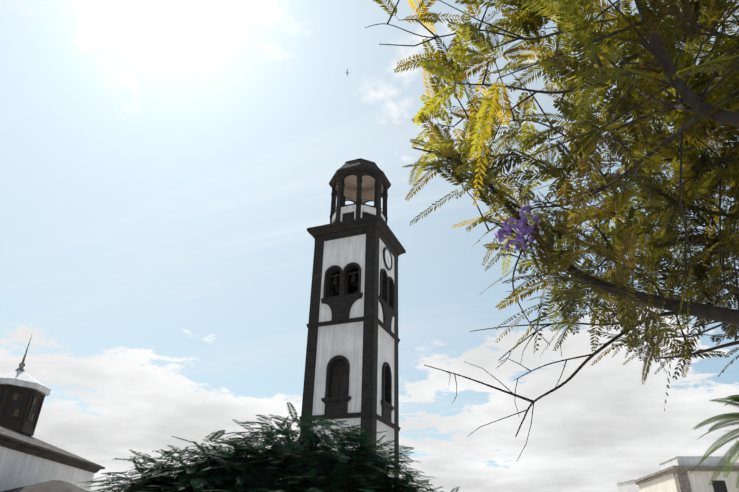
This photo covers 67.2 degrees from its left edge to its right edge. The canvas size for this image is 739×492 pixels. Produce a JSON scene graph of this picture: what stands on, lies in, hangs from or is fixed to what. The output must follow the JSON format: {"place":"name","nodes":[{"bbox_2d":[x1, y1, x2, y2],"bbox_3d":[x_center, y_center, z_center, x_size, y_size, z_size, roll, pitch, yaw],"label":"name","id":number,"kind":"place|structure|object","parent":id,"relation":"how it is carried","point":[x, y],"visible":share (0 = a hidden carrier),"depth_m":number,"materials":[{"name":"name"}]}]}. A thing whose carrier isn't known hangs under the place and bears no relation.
{"place":"outdoors","nodes":[
{"label":"outdoors","id":0,"kind":"place"},
{"bbox_2d":[79,402,459,491],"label":"tree","id":1,"kind":"object","parent":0,"point":[251,450],"depth_m":18.13,"materials":[{"name":"green plant"}]},
{"bbox_2d":[299,214,405,486],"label":"tower","id":2,"kind":"structure","parent":0,"point":[374,228],"depth_m":45.91,"materials":[{"name":"white paint"}]},
{"bbox_2d":[330,279,338,295],"bbox_3d":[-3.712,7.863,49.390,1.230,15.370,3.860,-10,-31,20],"label":"bell","id":3,"kind":"object","parent":2,"relation":"attached to","point":[334,292],"visible":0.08,"depth_m":51.19,"materials":[{"name":"black metal"}]},
{"bbox_2d":[321,262,362,414],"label":"windows","id":4,"kind":"structure","parent":2,"relation":"attached to","point":[336,399],"depth_m":46.13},
{"bbox_2d":[329,158,390,223],"bbox_3d":[-1.012,-4.152,54.868,5.802,8.100,5.802,-10,-31,20],"label":"belfry","id":5,"kind":"object","parent":2,"relation":"on","point":[359,183],"visible":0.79,"depth_m":53.84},
{"bbox_2d":[379,247,394,421],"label":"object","id":6,"kind":"object","parent":2,"relation":"attached to","point":[387,295],"visible":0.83,"depth_m":47.71,"materials":[{"name":"stone"},{"name":"white plaster"},{"name":"dark wood"}]},
{"bbox_2d":[0,0,738,491],"label":"sky","id":7,"kind":"structure","parent":0,"point":[166,166],"materials":[{"name":"blue"}]},
{"bbox_2d":[365,0,738,461],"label":"jacaranda","id":8,"kind":"object","parent":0,"point":[657,192],"depth_m":2.76,"materials":[{"name":"green plant"}]},
{"bbox_2d":[615,476,644,491],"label":"building","id":9,"kind":"structure","parent":0,"point":[629,485],"depth_m":77.66,"materials":[{"name":"white paint"}]},
{"bbox_2d":[634,430,738,491],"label":"building","id":10,"kind":"structure","parent":0,"point":[672,474],"depth_m":59.14,"materials":[{"name":"beige paint"}]},
{"bbox_2d":[689,394,738,487],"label":"palm","id":11,"kind":"object","parent":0,"point":[734,398],"depth_m":28.06,"materials":[{"name":"green plant"}]},
{"label":"ground","id":12,"kind":"structure","parent":0,"visible":0},
{"bbox_2d":[1,480,87,491],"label":"annex","id":13,"kind":"object","parent":12,"relation":"on","point":[55,486],"visible":1,"depth_m":29.67,"materials":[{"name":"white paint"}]},
{"bbox_2d":[0,425,104,491],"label":"building","id":14,"kind":"structure","parent":12,"relation":"on","point":[26,460],"depth_m":33.37,"materials":[{"name":"white paint"}]},
{"bbox_2d":[0,335,50,435],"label":"cupola","id":15,"kind":"object","parent":14,"relation":"on","point":[23,394],"visible":1,"depth_m":41.20,"materials":[{"name":"black"}]}
]}

